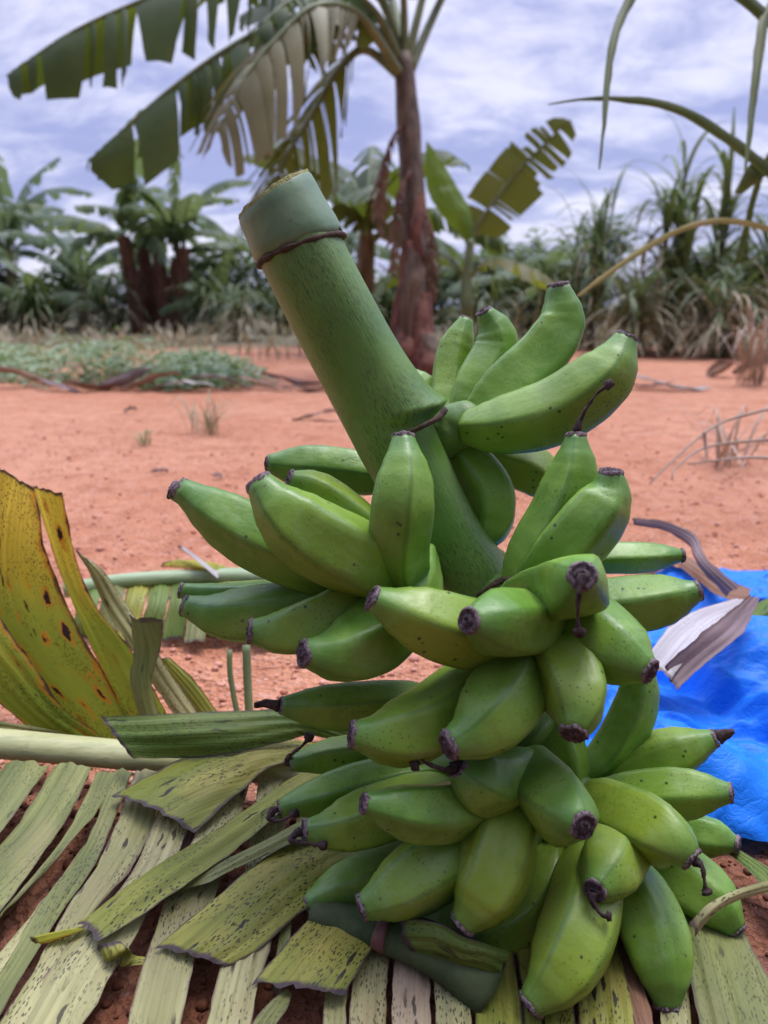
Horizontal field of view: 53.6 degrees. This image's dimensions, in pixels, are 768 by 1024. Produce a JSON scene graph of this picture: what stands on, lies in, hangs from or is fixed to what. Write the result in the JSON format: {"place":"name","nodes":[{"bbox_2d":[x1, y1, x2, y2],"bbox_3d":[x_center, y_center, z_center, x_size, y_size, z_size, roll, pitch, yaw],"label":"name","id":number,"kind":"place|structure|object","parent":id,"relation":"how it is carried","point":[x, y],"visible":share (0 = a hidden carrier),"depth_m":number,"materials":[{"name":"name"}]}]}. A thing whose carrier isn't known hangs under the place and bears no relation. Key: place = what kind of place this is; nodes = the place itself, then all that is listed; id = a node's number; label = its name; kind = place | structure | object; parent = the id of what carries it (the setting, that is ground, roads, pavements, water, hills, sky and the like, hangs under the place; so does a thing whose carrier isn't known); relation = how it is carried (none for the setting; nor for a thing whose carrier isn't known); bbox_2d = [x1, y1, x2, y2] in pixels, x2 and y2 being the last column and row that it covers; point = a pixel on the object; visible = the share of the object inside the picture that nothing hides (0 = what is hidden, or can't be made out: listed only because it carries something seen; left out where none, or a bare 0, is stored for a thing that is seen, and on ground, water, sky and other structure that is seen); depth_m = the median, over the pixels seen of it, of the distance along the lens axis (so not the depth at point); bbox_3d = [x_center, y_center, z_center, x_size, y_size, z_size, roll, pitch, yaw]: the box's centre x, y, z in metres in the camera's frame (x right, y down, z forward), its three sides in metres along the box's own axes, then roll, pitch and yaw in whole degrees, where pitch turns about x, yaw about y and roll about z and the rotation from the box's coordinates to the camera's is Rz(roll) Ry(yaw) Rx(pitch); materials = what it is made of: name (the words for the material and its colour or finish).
{"place":"outdoors","nodes":[
{"label":"outdoors","id":0,"kind":"place"},
{"bbox_2d":[0,271,81,333],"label":"cane grass","id":1,"kind":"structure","parent":0,"point":[32,317],"depth_m":13.74,"materials":[{"name":"green plant"}]},
{"bbox_2d":[45,266,153,333],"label":"cane grass","id":2,"kind":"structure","parent":0,"point":[105,297],"depth_m":13.85,"materials":[{"name":"green plant"}]},
{"bbox_2d":[186,273,288,340],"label":"cane grass","id":3,"kind":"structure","parent":0,"point":[239,320],"depth_m":10.95,"materials":[{"name":"green plant"}]},
{"bbox_2d":[239,276,288,333],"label":"cane grass","id":4,"kind":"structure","parent":0,"point":[273,305],"depth_m":13.80,"materials":[{"name":"green plant"}]},
{"bbox_2d":[250,294,390,345],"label":"cane grass","id":5,"kind":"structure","parent":0,"point":[289,326],"depth_m":9.26,"materials":[{"name":"green plant"}]},
{"bbox_2d":[0,309,767,1023],"bbox_3d":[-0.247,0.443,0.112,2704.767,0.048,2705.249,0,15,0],"label":"ground","id":6,"kind":"structure","parent":0,"point":[52,411],"depth_m":2.18,"materials":[{"name":"red soil"}]},
{"bbox_2d":[0,245,22,329],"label":"shrub","id":7,"kind":"object","parent":6,"relation":"on","point":[2,277],"visible":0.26,"depth_m":17.02,"materials":[{"name":"green plant"}]},
{"bbox_2d":[0,202,41,258],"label":"banana plant","id":8,"kind":"object","parent":6,"relation":"on","point":[12,206],"visible":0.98,"depth_m":12.51,"materials":[{"name":"green plant"}]},
{"bbox_2d":[0,157,92,329],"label":"banana plant","id":9,"kind":"object","parent":6,"relation":"on","point":[8,221],"visible":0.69,"depth_m":16.04,"materials":[{"name":"green plant"}]},
{"bbox_2d":[0,255,99,332],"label":"banana plant","id":10,"kind":"object","parent":6,"relation":"on","point":[31,278],"visible":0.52,"depth_m":14.11,"materials":[{"name":"green plant"}]},
{"bbox_2d":[0,259,107,329],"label":"shrub","id":11,"kind":"object","parent":6,"relation":"on","point":[59,279],"visible":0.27,"depth_m":17.00,"materials":[{"name":"green plant"}]},
{"bbox_2d":[35,378,82,392],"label":"dead leaf","id":12,"kind":"object","parent":6,"relation":"on","point":[61,386],"visible":1,"depth_m":4.24,"materials":[{"name":"grey plant"}]},
{"bbox_2d":[0,210,147,329],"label":"banana plant","id":13,"kind":"object","parent":6,"relation":"on","point":[60,262],"visible":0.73,"depth_m":16.02,"materials":[{"name":"green plant"}]},
{"bbox_2d":[66,379,122,389],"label":"dead leaf","id":14,"kind":"object","parent":6,"relation":"on","point":[91,386],"visible":0.98,"depth_m":4.23,"materials":[{"name":"brown plant"}]},
{"bbox_2d":[65,256,152,326],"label":"shrub","id":15,"kind":"object","parent":6,"relation":"on","point":[122,299],"visible":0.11,"depth_m":18.90,"materials":[{"name":"green plant"}]},
{"bbox_2d":[96,367,151,390],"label":"dead leaf","id":16,"kind":"object","parent":6,"relation":"on","point":[126,378],"visible":0.95,"depth_m":4.38,"materials":[{"name":"brown plant"}]},
{"bbox_2d":[124,406,137,412],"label":"dead leaf","id":17,"kind":"object","parent":6,"relation":"on","point":[129,408],"visible":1,"depth_m":3.41,"materials":[{"name":"brown plant"}]},
{"bbox_2d":[27,138,252,332],"bbox_3d":[-4.388,-5.265,14.845,3.896,3.444,3.330,9,17,30],"label":"banana plant","id":18,"kind":"object","parent":6,"relation":"on","point":[173,226],"visible":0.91,"depth_m":14.37,"materials":[{"name":"green plant"}]},
{"bbox_2d":[0,326,279,393],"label":"weed patch","id":19,"kind":"object","parent":6,"relation":"on","point":[188,364],"visible":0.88,"depth_m":4.88,"materials":[{"name":"green plant"}]},
{"bbox_2d":[0,366,51,385],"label":"dead leaf","id":20,"kind":"object","parent":19,"relation":"on","point":[16,371],"visible":0.81,"depth_m":4.34,"materials":[{"name":"brown plant"}]},
{"bbox_2d":[130,428,152,445],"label":"grass tuft","id":21,"kind":"object","parent":6,"relation":"on","point":[146,434],"visible":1,"depth_m":2.56,"materials":[{"name":"beige plant"}]},
{"bbox_2d":[120,371,181,389],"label":"dead leaf","id":22,"kind":"object","parent":6,"relation":"on","point":[151,377],"visible":1,"depth_m":4.28,"materials":[{"name":"brown plant"}]},
{"bbox_2d":[0,469,304,1023],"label":"fallen banana leaf","id":23,"kind":"object","parent":6,"relation":"on","point":[63,690],"visible":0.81,"depth_m":0.70,"materials":[{"name":"plant"}]},
{"bbox_2d":[151,467,167,472],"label":"dead leaf","id":24,"kind":"object","parent":6,"relation":"on","point":[156,470],"visible":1,"depth_m":2.15,"materials":[{"name":"brown plant"}]},
{"bbox_2d":[63,545,264,642],"bbox_3d":[-0.221,0.116,1.100,0.494,0.102,0.147,0,15,0],"label":"fallen banana leaf","id":25,"kind":"object","parent":6,"relation":"on","point":[162,584],"visible":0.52,"depth_m":1.11,"materials":[{"name":"green plant"}]},
{"bbox_2d":[117,256,220,326],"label":"shrub","id":26,"kind":"object","parent":6,"relation":"on","point":[168,269],"visible":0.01,"depth_m":19.39,"materials":[{"name":"green plant"}]},
{"bbox_2d":[151,380,212,388],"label":"dead leaf","id":27,"kind":"object","parent":6,"relation":"on","point":[174,382],"visible":1,"depth_m":4.27,"materials":[{"name":"grey plant"}]},
{"bbox_2d":[153,267,252,333],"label":"cane grass","id":28,"kind":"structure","parent":6,"relation":"on","point":[212,310],"depth_m":13.85,"materials":[{"name":"green plant"}]},
{"bbox_2d":[160,390,260,434],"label":"grass tuft","id":29,"kind":"object","parent":6,"relation":"on","point":[209,422],"visible":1,"depth_m":2.79,"materials":[{"name":"green plant"}]},
{"bbox_2d":[158,250,269,332],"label":"banana plant","id":30,"kind":"object","parent":6,"relation":"on","point":[220,277],"visible":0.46,"depth_m":14.05,"materials":[{"name":"green plant"}]},
{"bbox_2d":[211,472,223,477],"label":"dead leaf","id":31,"kind":"object","parent":6,"relation":"on","point":[217,474],"visible":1,"depth_m":2.09,"materials":[{"name":"beige plant"}]},
{"bbox_2d":[189,374,249,387],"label":"dead leaf","id":32,"kind":"object","parent":6,"relation":"on","point":[211,376],"visible":1,"depth_m":4.33,"materials":[{"name":"brown plant"}]},
{"bbox_2d":[190,213,254,329],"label":"banana plant","id":33,"kind":"object","parent":6,"relation":"on","point":[204,222],"visible":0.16,"depth_m":16.00,"materials":[{"name":"green plant"}]},
{"bbox_2d":[6,0,444,375],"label":"banana tree","id":34,"kind":"object","parent":6,"relation":"on","point":[281,36],"visible":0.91,"depth_m":4.80,"materials":[{"name":"green plant"}]},
{"bbox_2d":[169,252,285,331],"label":"shrub","id":35,"kind":"object","parent":6,"relation":"on","point":[202,265],"visible":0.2,"depth_m":15.50,"materials":[{"name":"green plant"}]},
{"bbox_2d":[227,375,292,390],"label":"dead leaf","id":36,"kind":"object","parent":6,"relation":"on","point":[261,382],"visible":1,"depth_m":4.45,"materials":[{"name":"brown plant"}]},
{"bbox_2d":[261,371,320,384],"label":"dead leaf","id":37,"kind":"object","parent":6,"relation":"on","point":[296,381],"visible":0.81,"depth_m":4.65,"materials":[{"name":"plant"}]},
{"bbox_2d":[250,222,344,330],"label":"shrub","id":38,"kind":"object","parent":6,"relation":"on","point":[271,297],"visible":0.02,"depth_m":15.78,"materials":[{"name":"green plant"}]},
{"bbox_2d":[291,385,323,391],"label":"dead leaf","id":39,"kind":"object","parent":6,"relation":"on","point":[308,389],"visible":0.55,"depth_m":4.44,"materials":[{"name":"brown plant"}]},
{"bbox_2d":[214,166,400,265],"bbox_3d":[-1.133,-5.226,15.026,3.713,3.249,3.493,11,19,36],"label":"banana plant","id":40,"kind":"object","parent":6,"relation":"on","point":[351,244],"visible":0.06,"depth_m":15.17,"materials":[{"name":"green plant"}]},
{"bbox_2d":[292,409,334,420],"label":"dead leaf","id":41,"kind":"object","parent":6,"relation":"on","point":[318,413],"visible":0.79,"depth_m":3.18,"materials":[{"name":"brown plant"}]},
{"bbox_2d":[280,252,386,322],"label":"shrub","id":42,"kind":"object","parent":6,"relation":"on","point":[355,262],"visible":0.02,"depth_m":17.50,"materials":[{"name":"green plant"}]},
{"bbox_2d":[243,141,508,301],"bbox_3d":[-0.096,-2.731,7.745,2.794,2.192,2.463,0,15,0],"label":"banana plant","id":43,"kind":"object","parent":6,"relation":"on","point":[351,202],"visible":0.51,"depth_m":7.72,"materials":[{"name":"green plant"}]},
{"bbox_2d":[0,418,767,784],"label":"soil clods","id":44,"kind":"object","parent":6,"relation":"on","point":[282,692],"visible":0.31,"depth_m":1.72,"materials":[{"name":"orange soil"}]},
{"bbox_2d":[0,767,767,1023],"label":"soil clods","id":45,"kind":"object","parent":6,"relation":"on","point":[202,1004],"visible":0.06,"depth_m":0.55,"materials":[{"name":"brown soil"}]},
{"bbox_2d":[31,709,767,1023],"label":"fallen banana leaf","id":46,"kind":"object","parent":6,"relation":"on","point":[225,756],"visible":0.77,"depth_m":0.54,"materials":[{"name":"green plant"}]},
{"bbox_2d":[308,902,508,1016],"bbox_3d":[0.014,0.298,0.525,0.143,0.063,0.044,5,16,19],"label":"leaf stalk offcut","id":47,"kind":"object","parent":46,"relation":"on","point":[467,971],"visible":0.94,"depth_m":0.50,"materials":[{"name":"green plant"}]},
{"bbox_2d":[166,169,746,1019],"bbox_3d":[0.075,0.032,0.585,0.428,0.575,0.328,9,17,30],"label":"banana bunch","id":48,"kind":"object","parent":46,"relation":"on","point":[476,787],"visible":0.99,"depth_m":0.54,"materials":[{"name":"green food"}]},
{"bbox_2d":[375,243,480,327],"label":"shrub","id":49,"kind":"object","parent":6,"relation":"on","point":[384,300],"visible":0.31,"depth_m":15.42,"materials":[{"name":"green plant"}]},
{"bbox_2d":[372,118,575,319],"bbox_3d":[0.724,-2.155,6.112,1.684,2.010,0.738,0,15,0],"label":"banana plant","id":50,"kind":"object","parent":6,"relation":"on","point":[517,190],"visible":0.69,"depth_m":6.19,"materials":[{"name":"green plant"}]},
{"bbox_2d":[434,234,527,328],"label":"shrub","id":51,"kind":"object","parent":6,"relation":"on","point":[455,297],"visible":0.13,"depth_m":16.98,"materials":[{"name":"green plant"}]},
{"bbox_2d":[446,234,608,334],"bbox_3d":[2.228,-4.132,13.457,2.561,1.953,2.911,-7,16,-24],"label":"banana plant","id":52,"kind":"object","parent":6,"relation":"on","point":[486,279],"visible":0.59,"depth_m":13.12,"materials":[{"name":"green plant"}]},
{"bbox_2d":[473,226,615,329],"bbox_3d":[3.363,-5.065,16.511,3.674,2.200,2.424,0,15,0],"label":"shrub","id":53,"kind":"object","parent":6,"relation":"on","point":[519,254],"visible":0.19,"depth_m":16.32,"materials":[{"name":"green plant"}]},
{"bbox_2d":[525,211,643,328],"bbox_3d":[4.431,-5.402,17.562,2.637,2.901,2.611,14,20,42],"label":"shrub","id":54,"kind":"object","parent":6,"relation":"on","point":[612,241],"visible":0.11,"depth_m":17.14,"materials":[{"name":"green plant"}]},
{"bbox_2d":[634,379,674,386],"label":"dead leaf","id":55,"kind":"object","parent":6,"relation":"on","point":[650,385],"visible":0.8,"depth_m":4.39,"materials":[{"name":"brown plant"}]},
{"bbox_2d":[601,266,717,330],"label":"shrub","id":56,"kind":"object","parent":6,"relation":"on","point":[626,282],"visible":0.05,"depth_m":16.56,"materials":[{"name":"green plant"}]},
{"bbox_2d":[636,375,710,390],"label":"dead leaf","id":57,"kind":"object","parent":6,"relation":"on","point":[674,386],"visible":0.98,"depth_m":4.25,"materials":[{"name":"beige plant"}]},
{"bbox_2d":[585,565,767,841],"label":"plastic bag","id":58,"kind":"object","parent":6,"relation":"on","point":[726,687],"visible":0.3,"depth_m":0.81,"materials":[{"name":"blue plastic"}]},
{"bbox_2d":[632,518,739,596],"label":"dead leaf","id":59,"kind":"object","parent":58,"relation":"on","point":[722,581],"visible":1,"depth_m":1.03,"materials":[{"name":"grey plant"}]},
{"bbox_2d":[652,595,759,689],"bbox_3d":[0.353,0.134,0.829,0.183,0.055,0.062,-10,18,-34],"label":"dry leaf piece","id":60,"kind":"object","parent":58,"relation":"on","point":[686,647],"visible":0.99,"depth_m":0.81,"materials":[{"name":"grey plant"}]},
{"bbox_2d":[752,599,767,615],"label":"leaf offcut","id":61,"kind":"object","parent":58,"relation":"on","point":[761,609],"visible":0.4,"depth_m":0.93,"materials":[{"name":"green plant"}]},
{"bbox_2d":[620,400,767,469],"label":"grass tuft","id":62,"kind":"object","parent":6,"relation":"on","point":[725,448],"visible":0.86,"depth_m":2.32,"materials":[{"name":"brown plant"}]},
{"bbox_2d":[640,541,750,599],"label":"dead leaf","id":63,"kind":"object","parent":6,"relation":"on","point":[689,566],"visible":0.43,"depth_m":1.15,"materials":[{"name":"brown plant"}]},
{"bbox_2d":[653,242,742,323],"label":"shrub","id":64,"kind":"object","parent":6,"relation":"on","point":[701,249],"visible":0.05,"depth_m":18.03,"materials":[{"name":"green plant"}]},
{"bbox_2d":[649,408,767,484],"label":"dry grass stalk","id":65,"kind":"object","parent":6,"relation":"on","point":[704,436],"visible":1,"depth_m":1.62,"materials":[{"name":"beige plant"}]},
{"bbox_2d":[706,360,733,376],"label":"dead leaf","id":66,"kind":"object","parent":6,"relation":"on","point":[718,367],"visible":1,"depth_m":5.24,"materials":[{"name":"brown plant"}]},
{"bbox_2d":[680,297,767,386],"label":"grass tuft","id":67,"kind":"object","parent":6,"relation":"on","point":[760,357],"visible":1,"depth_m":4.53,"materials":[{"name":"plant"}]},
{"bbox_2d":[690,240,766,327],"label":"shrub","id":68,"kind":"object","parent":6,"relation":"on","point":[708,249],"visible":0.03,"depth_m":18.14,"materials":[{"name":"green plant"}]},
{"bbox_2d":[732,356,766,373],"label":"dead leaf","id":69,"kind":"object","parent":6,"relation":"on","point":[734,371],"visible":0.25,"depth_m":5.22,"materials":[{"name":"brown plant"}]},
{"bbox_2d":[0,320,767,360],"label":"straw grass","id":70,"kind":"structure","parent":0,"point":[181,339],"depth_m":9.06,"materials":[{"name":"plant"}]},
{"bbox_2d":[0,0,767,308],"label":"sky","id":71,"kind":"structure","parent":0,"point":[488,73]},
{"bbox_2d":[436,270,539,341],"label":"cane grass","id":72,"kind":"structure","parent":0,"point":[477,305],"depth_m":8.53,"materials":[{"name":"green plant"}]},
{"bbox_2d":[473,241,615,343],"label":"cane grass","id":73,"kind":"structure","parent":0,"point":[541,292],"depth_m":8.67,"materials":[{"name":"green plant"}]},
{"bbox_2d":[515,163,669,349],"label":"cane grass","id":74,"kind":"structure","parent":0,"point":[599,231],"depth_m":8.36,"materials":[{"name":"green plant"}]},
{"bbox_2d":[573,231,720,356],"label":"cane grass","id":75,"kind":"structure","parent":0,"point":[636,313],"depth_m":7.30,"materials":[{"name":"green plant"}]},
{"bbox_2d":[548,0,767,297],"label":"cane grass","id":76,"kind":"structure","parent":0,"point":[755,171],"depth_m":1.78,"materials":[{"name":"green plant"}]},
{"bbox_2d":[587,107,767,353],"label":"cane grass","id":77,"kind":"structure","parent":0,"point":[674,210],"depth_m":7.64,"materials":[{"name":"green plant"}]},
{"bbox_2d":[643,252,767,357],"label":"cane grass","id":78,"kind":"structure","parent":0,"point":[720,319],"depth_m":7.12,"materials":[{"name":"green plant"}]},
{"bbox_2d":[680,214,767,348],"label":"cane grass","id":79,"kind":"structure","parent":0,"point":[755,270],"depth_m":8.37,"materials":[{"name":"green plant"}]},
{"bbox_2d":[731,179,767,331],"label":"cane grass","id":80,"kind":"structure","parent":0,"point":[757,262],"depth_m":8.06,"materials":[{"name":"green plant"}]}
]}

